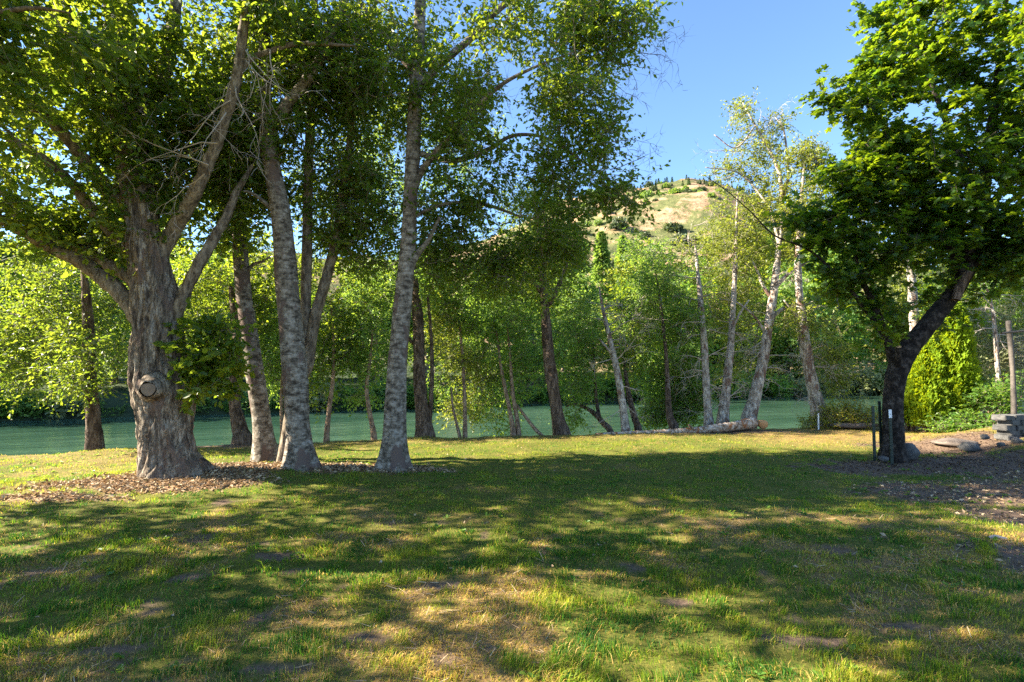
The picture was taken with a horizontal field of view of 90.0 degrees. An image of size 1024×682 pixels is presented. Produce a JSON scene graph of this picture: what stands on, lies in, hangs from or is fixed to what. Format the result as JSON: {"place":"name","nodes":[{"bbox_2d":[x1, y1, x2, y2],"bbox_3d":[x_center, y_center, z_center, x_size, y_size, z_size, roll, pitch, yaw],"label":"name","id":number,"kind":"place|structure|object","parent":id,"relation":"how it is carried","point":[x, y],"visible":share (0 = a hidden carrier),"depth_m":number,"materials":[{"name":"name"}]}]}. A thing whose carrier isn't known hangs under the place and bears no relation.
{"place":"outdoors","nodes":[
{"label":"outdoors","id":0,"kind":"place"},
{"bbox_2d":[0,178,1022,420],"bbox_3d":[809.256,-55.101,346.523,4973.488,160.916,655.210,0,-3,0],"label":"hill","id":1,"kind":"structure","parent":0,"point":[686,209],"depth_m":242.75,"materials":[{"name":"green plant"}]},
{"bbox_2d":[0,268,29,386],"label":"tree","id":2,"kind":"object","parent":1,"relation":"on","point":[3,272],"visible":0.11,"depth_m":38.04,"materials":[{"name":"green plant"}]},
{"bbox_2d":[0,234,55,391],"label":"tree","id":3,"kind":"object","parent":1,"relation":"on","point":[9,255],"visible":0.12,"depth_m":39.53,"materials":[{"name":"green plant"}]},
{"bbox_2d":[0,387,55,418],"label":"shore bush","id":4,"kind":"object","parent":1,"relation":"on","point":[3,409],"visible":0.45,"depth_m":35.16,"materials":[{"name":"green plant"}]},
{"bbox_2d":[6,390,80,419],"bbox_3d":[-33.467,4.818,36.511,5.067,2.898,3.419,2,-4,-33],"label":"shore bush","id":5,"kind":"object","parent":1,"relation":"on","point":[30,408],"visible":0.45,"depth_m":35.58,"materials":[{"name":"green plant"}]},
{"bbox_2d":[23,267,112,387],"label":"tree","id":6,"kind":"object","parent":1,"relation":"on","point":[78,293],"visible":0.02,"depth_m":41.27,"materials":[{"name":"green plant"}]},
{"bbox_2d":[45,390,103,420],"bbox_3d":[-31.651,4.644,37.202,3.222,2.663,4.724,0,-3,5],"label":"shore bush","id":7,"kind":"object","parent":1,"relation":"on","point":[74,407],"visible":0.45,"depth_m":36.19,"materials":[{"name":"green plant"}]},
{"bbox_2d":[91,240,131,384],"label":"tree","id":8,"kind":"object","parent":1,"relation":"on","point":[115,360],"visible":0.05,"depth_m":45.94,"materials":[{"name":"green plant"}]},
{"bbox_2d":[105,241,222,390],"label":"tree","id":9,"kind":"object","parent":1,"relation":"on","point":[126,343],"visible":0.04,"depth_m":42.58,"materials":[{"name":"green plant"}]},
{"bbox_2d":[196,388,225,413],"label":"shore bush","id":10,"kind":"object","parent":1,"relation":"on","point":[208,401],"visible":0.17,"depth_m":40.01,"materials":[{"name":"green plant"}]},
{"bbox_2d":[193,256,256,381],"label":"tree","id":11,"kind":"object","parent":1,"relation":"on","point":[226,260],"visible":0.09,"depth_m":44.60,"materials":[{"name":"green plant"}]},
{"bbox_2d":[241,389,279,413],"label":"shore bush","id":12,"kind":"object","parent":1,"relation":"on","point":[273,403],"visible":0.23,"depth_m":41.33,"materials":[{"name":"green plant"}]},
{"bbox_2d":[253,278,279,385],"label":"tree","id":13,"kind":"object","parent":1,"relation":"on","point":[263,349],"visible":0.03,"depth_m":46.39,"materials":[{"name":"green plant"}]},
{"bbox_2d":[277,379,342,411],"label":"shore bush","id":14,"kind":"object","parent":1,"relation":"on","point":[319,404],"visible":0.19,"depth_m":43.01,"materials":[{"name":"green plant"}]},
{"bbox_2d":[319,381,364,410],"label":"shore bush","id":15,"kind":"object","parent":1,"relation":"on","point":[349,390],"visible":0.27,"depth_m":44.20,"materials":[{"name":"green plant"}]},
{"bbox_2d":[333,259,386,377],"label":"tree","id":16,"kind":"object","parent":1,"relation":"on","point":[348,293],"visible":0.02,"depth_m":62.78,"materials":[{"name":"green plant"}]},
{"bbox_2d":[343,267,412,382],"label":"tree","id":17,"kind":"object","parent":1,"relation":"on","point":[389,332],"visible":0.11,"depth_m":51.62,"materials":[{"name":"green plant"}]},
{"bbox_2d":[360,374,412,410],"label":"shore bush","id":18,"kind":"object","parent":1,"relation":"on","point":[380,396],"visible":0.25,"depth_m":45.34,"materials":[{"name":"green plant"}]},
{"bbox_2d":[406,381,428,407],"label":"shore bush","id":19,"kind":"object","parent":1,"relation":"on","point":[411,394],"visible":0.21,"depth_m":46.12,"materials":[{"name":"green plant"}]},
{"bbox_2d":[390,268,465,381],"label":"tree","id":20,"kind":"object","parent":1,"relation":"on","point":[427,365],"visible":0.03,"depth_m":53.96,"materials":[{"name":"green plant"}]},
{"bbox_2d":[453,277,506,380],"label":"tree","id":21,"kind":"object","parent":1,"relation":"on","point":[486,304],"visible":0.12,"depth_m":58.05,"materials":[{"name":"green plant"}]},
{"bbox_2d":[455,263,538,375],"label":"tree","id":22,"kind":"object","parent":1,"relation":"on","point":[490,335],"visible":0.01,"depth_m":67.18,"materials":[{"name":"green plant"}]},
{"bbox_2d":[517,383,545,403],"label":"shore bush","id":23,"kind":"object","parent":1,"relation":"on","point":[536,395],"visible":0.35,"depth_m":52.33,"materials":[{"name":"green plant"}]},
{"bbox_2d":[487,273,580,385],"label":"tree","id":24,"kind":"object","parent":1,"relation":"on","point":[539,340],"visible":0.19,"depth_m":56.17,"materials":[{"name":"green plant"}]},
{"bbox_2d":[533,381,567,403],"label":"shore bush","id":25,"kind":"object","parent":1,"relation":"on","point":[543,397],"visible":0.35,"depth_m":52.95,"materials":[{"name":"green plant"}]},
{"bbox_2d":[534,240,605,373],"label":"tree","id":26,"kind":"object","parent":1,"relation":"on","point":[557,305],"visible":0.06,"depth_m":70.34,"materials":[{"name":"green plant"}]},
{"bbox_2d":[553,269,613,374],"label":"tree","id":27,"kind":"object","parent":1,"relation":"on","point":[588,289],"visible":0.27,"depth_m":61.29,"materials":[{"name":"green plant"}]},
{"bbox_2d":[580,372,616,401],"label":"shore bush","id":28,"kind":"object","parent":1,"relation":"on","point":[612,381],"visible":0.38,"depth_m":56.46,"materials":[{"name":"green plant"}]},
{"bbox_2d":[586,231,616,335],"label":"conifer","id":29,"kind":"object","parent":1,"relation":"on","point":[601,259],"visible":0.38,"depth_m":102.00,"materials":[{"name":"green plant"}]},
{"bbox_2d":[606,216,628,229],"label":"hill scrub","id":30,"kind":"object","parent":1,"relation":"on","point":[616,221],"visible":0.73,"depth_m":253.05,"materials":[{"name":"green plant"}]},
{"bbox_2d":[604,235,631,302],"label":"conifer","id":31,"kind":"object","parent":1,"relation":"on","point":[619,251],"visible":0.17,"depth_m":107.33,"materials":[{"name":"green plant"}]},
{"bbox_2d":[602,369,653,400],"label":"shore bush","id":32,"kind":"object","parent":1,"relation":"on","point":[633,390],"visible":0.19,"depth_m":56.91,"materials":[{"name":"green plant"}]},
{"bbox_2d":[599,276,662,377],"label":"tree","id":33,"kind":"object","parent":1,"relation":"on","point":[621,291],"visible":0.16,"depth_m":64.64,"materials":[{"name":"green plant"}]},
{"bbox_2d":[595,237,693,366],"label":"tree","id":34,"kind":"object","parent":1,"relation":"on","point":[611,279],"visible":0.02,"depth_m":73.95,"materials":[{"name":"green plant"}]},
{"bbox_2d":[663,221,684,232],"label":"hill scrub","id":35,"kind":"object","parent":1,"relation":"on","point":[671,227],"visible":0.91,"depth_m":247.58,"materials":[{"name":"green plant"}]},
{"bbox_2d":[642,270,723,377],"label":"tree","id":36,"kind":"object","parent":1,"relation":"on","point":[661,353],"visible":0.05,"depth_m":62.26,"materials":[{"name":"green plant"}]},
{"bbox_2d":[677,238,753,367],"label":"tree","id":37,"kind":"object","parent":1,"relation":"on","point":[691,284],"visible":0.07,"depth_m":81.39,"materials":[{"name":"green plant"}]},
{"bbox_2d":[700,365,749,398],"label":"shore bush","id":38,"kind":"object","parent":1,"relation":"on","point":[735,386],"visible":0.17,"depth_m":61.63,"materials":[{"name":"green plant"}]},
{"bbox_2d":[700,264,788,376],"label":"tree","id":39,"kind":"object","parent":1,"relation":"on","point":[742,343],"visible":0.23,"depth_m":70.04,"materials":[{"name":"green plant"}]},
{"bbox_2d":[721,367,772,398],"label":"shore bush","id":40,"kind":"object","parent":1,"relation":"on","point":[750,381],"visible":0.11,"depth_m":63.35,"materials":[{"name":"green plant"}]},
{"bbox_2d":[726,230,823,372],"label":"tree","id":41,"kind":"object","parent":1,"relation":"on","point":[769,274],"visible":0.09,"depth_m":81.24,"materials":[{"name":"green plant"}]},
{"bbox_2d":[762,371,801,397],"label":"shore bush","id":42,"kind":"object","parent":1,"relation":"on","point":[784,383],"visible":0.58,"depth_m":65.24,"materials":[{"name":"green plant"}]},
{"bbox_2d":[739,259,846,379],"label":"tree","id":43,"kind":"object","parent":1,"relation":"on","point":[782,349],"visible":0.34,"depth_m":72.89,"materials":[{"name":"green plant"}]},
{"bbox_2d":[779,373,807,395],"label":"shore bush","id":44,"kind":"object","parent":1,"relation":"on","point":[799,382],"visible":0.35,"depth_m":67.21,"materials":[{"name":"green plant"}]},
{"bbox_2d":[796,375,843,395],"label":"shore bush","id":45,"kind":"object","parent":1,"relation":"on","point":[823,387],"visible":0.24,"depth_m":68.40,"materials":[{"name":"green plant"}]},
{"bbox_2d":[793,242,864,346],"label":"tree","id":46,"kind":"object","parent":1,"relation":"on","point":[832,254],"visible":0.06,"depth_m":88.26,"materials":[{"name":"green plant"}]},
{"bbox_2d":[797,252,891,375],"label":"tree","id":47,"kind":"object","parent":1,"relation":"on","point":[853,318],"visible":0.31,"depth_m":73.80,"materials":[{"name":"green plant"}]},
{"bbox_2d":[819,359,886,395],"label":"shore bush","id":48,"kind":"object","parent":1,"relation":"on","point":[872,377],"visible":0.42,"depth_m":70.11,"materials":[{"name":"green plant"}]},
{"bbox_2d":[849,360,887,394],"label":"shore bush","id":49,"kind":"object","parent":1,"relation":"on","point":[878,367],"visible":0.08,"depth_m":71.82,"materials":[{"name":"green plant"}]},
{"bbox_2d":[854,272,925,368],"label":"tree","id":50,"kind":"object","parent":1,"relation":"on","point":[901,328],"visible":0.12,"depth_m":78.34,"materials":[{"name":"green plant"}]},
{"bbox_2d":[865,255,980,362],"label":"tree","id":51,"kind":"object","parent":1,"relation":"on","point":[905,280],"visible":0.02,"depth_m":91.28,"materials":[{"name":"green plant"}]},
{"bbox_2d":[891,248,1019,364],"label":"tree","id":52,"kind":"object","parent":1,"relation":"on","point":[924,287],"visible":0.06,"depth_m":81.78,"materials":[{"name":"green plant"}]},
{"bbox_2d":[963,265,1023,372],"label":"tree","id":53,"kind":"object","parent":1,"relation":"on","point":[982,290],"visible":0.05,"depth_m":86.16,"materials":[{"name":"green plant"}]},
{"bbox_2d":[0,425,1023,681],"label":"lawn","id":54,"kind":"structure","parent":0,"point":[154,607],"depth_m":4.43,"materials":[{"name":"plant"}]},
{"bbox_2d":[0,235,131,450],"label":"riverbank tree","id":55,"kind":"object","parent":54,"relation":"on","point":[60,337],"visible":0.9,"depth_m":10.67,"materials":[{"name":"green plant"}]},
{"bbox_2d":[0,0,157,197],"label":"shade tree","id":56,"kind":"object","parent":54,"relation":"on","point":[17,20],"visible":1,"depth_m":5.07,"materials":[{"name":"green plant"}]},
{"bbox_2d":[0,0,367,479],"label":"old shade tree","id":57,"kind":"object","parent":54,"relation":"on","point":[127,135],"visible":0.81,"depth_m":7.42,"materials":[{"name":"green plant"}]},
{"bbox_2d":[0,460,455,501],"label":"leaf litter","id":58,"kind":"object","parent":54,"relation":"on","point":[265,465],"visible":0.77,"depth_m":7.00,"materials":[{"name":"brown plant"}]},
{"bbox_2d":[160,0,296,461],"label":"alder tree","id":59,"kind":"object","parent":54,"relation":"on","point":[264,446],"visible":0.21,"depth_m":9.11,"materials":[{"name":"grey plant"}]},
{"bbox_2d":[169,145,297,444],"bbox_3d":[-7.291,-1.524,13.399,3.722,9.854,4.541,0,-3,0],"label":"riverbank tree","id":60,"kind":"object","parent":54,"relation":"on","point":[241,434],"visible":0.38,"depth_m":12.38,"materials":[{"name":"green plant"}]},
{"bbox_2d":[241,301,318,443],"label":"riverbank tree","id":61,"kind":"object","parent":54,"relation":"on","point":[273,373],"visible":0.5,"depth_m":12.48,"materials":[{"name":"green plant"}]},
{"bbox_2d":[179,0,404,471],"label":"alder tree","id":62,"kind":"object","parent":54,"relation":"on","point":[300,453],"visible":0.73,"depth_m":8.03,"materials":[{"name":"green plant"}]},
{"bbox_2d":[265,79,425,442],"bbox_3d":[-4.620,-2.630,14.046,4.434,12.070,4.407,0,-3,0],"label":"riverbank tree","id":63,"kind":"object","parent":54,"relation":"on","point":[334,332],"visible":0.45,"depth_m":12.59,"materials":[{"name":"green plant"}]},
{"bbox_2d":[272,0,431,461],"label":"alder tree","id":64,"kind":"object","parent":54,"relation":"on","point":[311,317],"visible":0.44,"depth_m":8.82,"materials":[{"name":"green plant"}]},
{"bbox_2d":[318,254,397,439],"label":"riverbank tree","id":65,"kind":"object","parent":54,"relation":"on","point":[369,371],"visible":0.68,"depth_m":12.73,"materials":[{"name":"green plant"}]},
{"bbox_2d":[337,70,513,436],"bbox_3d":[-2.457,-2.017,14.036,5.044,10.900,3.971,0,-3,0],"label":"riverbank tree","id":66,"kind":"object","parent":54,"relation":"on","point":[424,410],"visible":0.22,"depth_m":13.11,"materials":[{"name":"green plant"}]},
{"bbox_2d":[411,280,506,437],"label":"riverbank tree","id":67,"kind":"object","parent":54,"relation":"on","point":[464,405],"visible":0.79,"depth_m":13.79,"materials":[{"name":"green plant"}]},
{"bbox_2d":[433,252,557,435],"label":"riverbank tree","id":68,"kind":"object","parent":54,"relation":"on","point":[512,394],"visible":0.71,"depth_m":14.01,"materials":[{"name":"green plant"}]},
{"bbox_2d":[309,0,689,472],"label":"birch like tree","id":69,"kind":"object","parent":54,"relation":"on","point":[590,33],"visible":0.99,"depth_m":8.16,"materials":[{"name":"green plant"}]},
{"bbox_2d":[0,450,1022,681],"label":"weeds","id":70,"kind":"object","parent":54,"relation":"on","point":[292,555],"visible":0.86,"depth_m":5.11,"materials":[{"name":"green plant"}]},
{"bbox_2d":[4,428,1022,681],"bbox_3d":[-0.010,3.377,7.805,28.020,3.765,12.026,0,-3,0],"label":"dry leaves","id":71,"kind":"object","parent":54,"relation":"on","point":[528,518],"visible":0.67,"depth_m":5.38,"materials":[{"name":"brown plant"}]},
{"bbox_2d":[469,172,597,434],"bbox_3d":[0.708,-0.690,14.463,3.870,8.440,3.152,0,-3,0],"label":"riverbank tree","id":72,"kind":"object","parent":54,"relation":"on","point":[560,425],"visible":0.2,"depth_m":13.70,"materials":[{"name":"green plant"}]},
{"bbox_2d":[529,289,639,434],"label":"riverbank tree","id":73,"kind":"object","parent":54,"relation":"on","point":[578,360],"visible":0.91,"depth_m":14.38,"materials":[{"name":"green plant"}]},
{"bbox_2d":[565,287,662,430],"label":"riverbank tree","id":74,"kind":"object","parent":54,"relation":"on","point":[624,419],"visible":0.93,"depth_m":14.05,"materials":[{"name":"green plant"}]},
{"bbox_2d":[599,288,670,430],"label":"riverbank tree","id":75,"kind":"object","parent":54,"relation":"on","point":[634,416],"visible":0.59,"depth_m":14.71,"materials":[{"name":"green plant"}]},
{"bbox_2d":[609,225,724,429],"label":"riverbank tree","id":76,"kind":"object","parent":54,"relation":"on","point":[669,417],"visible":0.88,"depth_m":15.06,"materials":[{"name":"green plant"}]},
{"bbox_2d":[595,416,757,434],"bbox_3d":[4.247,2.175,13.063,4.344,0.448,0.349,1,-3,-10],"label":"fallen log","id":77,"kind":"object","parent":54,"relation":"on","point":[750,422],"visible":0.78,"depth_m":13.10,"materials":[{"name":"grey wood"}]},
{"bbox_2d":[630,208,755,425],"bbox_3d":[5.530,-0.369,15.580,3.679,7.642,3.719,0,-3,-6],"label":"riverbank tree","id":78,"kind":"object","parent":54,"relation":"on","point":[706,384],"visible":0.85,"depth_m":15.21,"materials":[{"name":"green plant"}]},
{"bbox_2d":[676,175,779,424],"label":"riverbank tree","id":79,"kind":"object","parent":54,"relation":"on","point":[723,406],"visible":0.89,"depth_m":15.53,"materials":[{"name":"green plant"}]},
{"bbox_2d":[694,86,821,428],"bbox_3d":[7.505,-2.471,15.812,3.787,11.564,3.604,0,-3,0],"label":"riverbank tree","id":80,"kind":"object","parent":54,"relation":"on","point":[751,408],"visible":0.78,"depth_m":15.90,"materials":[{"name":"green plant"}]},
{"bbox_2d":[795,410,829,428],"bbox_3d":[8.332,2.278,14.254,0.935,0.668,0.871,-1,-3,18],"label":"flowering shrub","id":81,"kind":"object","parent":54,"relation":"on","point":[811,421],"visible":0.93,"depth_m":14.21,"materials":[{"name":"plant"}]},
{"bbox_2d":[750,129,876,426],"bbox_3d":[8.875,-1.539,15.233,3.430,9.646,2.325,0,-3,0],"label":"riverbank tree","id":82,"kind":"object","parent":54,"relation":"on","point":[802,324],"visible":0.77,"depth_m":14.91,"materials":[{"name":"green plant"}]},
{"bbox_2d":[812,393,881,429],"bbox_3d":[9.353,2.014,14.115,2.034,1.309,1.649,0,-3,0],"label":"flowering shrub","id":83,"kind":"object","parent":54,"relation":"on","point":[845,414],"visible":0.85,"depth_m":14.03,"materials":[{"name":"green plant"}]},
{"bbox_2d":[706,0,1023,462],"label":"maple tree","id":84,"kind":"object","parent":54,"relation":"on","point":[885,159],"visible":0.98,"depth_m":9.02,"materials":[{"name":"green plant"}]},
{"bbox_2d":[871,406,876,460],"bbox_3d":[6.381,1.764,9.030,0.044,1.236,0.055,0,-3,0],"label":"metal fence post","id":85,"kind":"object","parent":54,"relation":"on","point":[873,431],"visible":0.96,"depth_m":9.03,"materials":[{"name":"green metal"}]},
{"bbox_2d":[736,430,1023,520],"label":"bark mulch","id":86,"kind":"object","parent":54,"relation":"on","point":[931,449],"visible":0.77,"depth_m":8.64,"materials":[{"name":"brown wood"}]},
{"bbox_2d":[957,442,979,451],"bbox_3d":[8.746,2.034,9.806,0.338,0.198,0.248,0,-3,0],"label":"rock","id":87,"kind":"object","parent":86,"relation":"on","point":[968,446],"visible":0.99,"depth_m":9.72,"materials":[{"name":"grey stone"}]},
{"bbox_2d":[878,401,881,447],"bbox_3d":[6.677,1.727,9.283,0.044,1.270,0.055,0,-3,0],"label":"metal fence post","id":88,"kind":"object","parent":54,"relation":"on","point":[880,422],"visible":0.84,"depth_m":9.28,"materials":[{"name":"green metal"}]},
{"bbox_2d":[888,410,893,464],"bbox_3d":[6.459,1.743,8.731,0.047,1.141,0.055,0,-3,0],"label":"metal fence post","id":89,"kind":"object","parent":54,"relation":"on","point":[890,436],"visible":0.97,"depth_m":8.72,"materials":[{"name":"green metal"}]},
{"bbox_2d":[824,132,969,331],"bbox_3d":[13.034,-1.820,17.953,6.391,10.894,3.426,0,-3,0],"label":"riverbank tree","id":90,"kind":"object","parent":54,"relation":"on","point":[912,297],"visible":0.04,"depth_m":17.53,"materials":[{"name":"green plant"}]},
{"bbox_2d":[906,443,920,459],"bbox_3d":[7.107,1.982,9.190,0.374,0.315,0.308,0,-3,0],"label":"rock","id":91,"kind":"object","parent":54,"relation":"on","point":[914,452],"visible":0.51,"depth_m":9.07,"materials":[{"name":"grey stone"}]},
{"bbox_2d":[904,379,923,430],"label":"arborvitae","id":92,"kind":"object","parent":54,"relation":"on","point":[907,424],"visible":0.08,"depth_m":13.52,"materials":[{"name":"green plant"}]},
{"bbox_2d":[904,332,957,431],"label":"arborvitae","id":93,"kind":"object","parent":54,"relation":"on","point":[930,356],"visible":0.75,"depth_m":13.08,"materials":[{"name":"green plant"}]},
{"bbox_2d":[845,470,1023,568],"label":"straw debris","id":94,"kind":"object","parent":54,"relation":"on","point":[977,508],"visible":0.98,"depth_m":6.62,"materials":[{"name":"brown plant"}]},
{"bbox_2d":[931,438,979,446],"bbox_3d":[8.934,2.039,10.297,0.780,0.152,0.612,0,-3,0],"label":"rock slab","id":95,"kind":"object","parent":54,"relation":"on","point":[953,442],"visible":0.77,"depth_m":10.19,"materials":[{"name":"grey stone"}]},
{"bbox_2d":[930,301,984,422],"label":"arborvitae","id":96,"kind":"object","parent":54,"relation":"on","point":[959,349],"visible":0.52,"depth_m":12.93,"materials":[{"name":"green plant"}]},
{"bbox_2d":[904,269,1023,418],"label":"leafy shrub","id":97,"kind":"object","parent":54,"relation":"on","point":[1007,293],"visible":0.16,"depth_m":16.45,"materials":[{"name":"green plant"}]},
{"bbox_2d":[917,367,1023,432],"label":"leafy shrub","id":98,"kind":"object","parent":54,"relation":"on","point":[996,398],"visible":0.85,"depth_m":12.29,"materials":[{"name":"green plant"}]},
{"bbox_2d":[962,296,1023,413],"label":"leafy shrub","id":99,"kind":"object","parent":54,"relation":"on","point":[1003,359],"visible":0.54,"depth_m":15.06,"materials":[{"name":"green plant"}]},
{"bbox_2d":[967,283,1023,413],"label":"tree","id":100,"kind":"object","parent":54,"relation":"on","point":[995,340],"visible":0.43,"depth_m":14.51,"materials":[{"name":"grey plant"}]},
{"bbox_2d":[991,414,1023,440],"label":"stone wall","id":101,"kind":"structure","parent":54,"relation":"on","point":[1007,427],"depth_m":10.13,"materials":[{"name":"grey stone"}]},
{"bbox_2d":[1001,320,1023,413],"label":"wire fence","id":102,"kind":"object","parent":54,"relation":"on","point":[1009,332],"visible":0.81,"depth_m":11.56,"materials":[{"name":"grey wood"}]},
{"bbox_2d":[0,394,1023,455],"bbox_3d":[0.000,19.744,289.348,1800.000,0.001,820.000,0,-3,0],"label":"river","id":103,"kind":"structure","parent":0,"point":[39,437],"depth_m":32.19,"materials":[{"name":"liquid"}]},
{"bbox_2d":[0,0,1023,259],"label":"sky","id":104,"kind":"structure","parent":0,"point":[730,48],"materials":[{"name":"blue"}]},
{"bbox_2d":[830,423,878,428],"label":"stone slab","id":105,"kind":"structure","parent":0,"point":[854,425],"depth_m":13.67,"materials":[{"name":"grey stone"}]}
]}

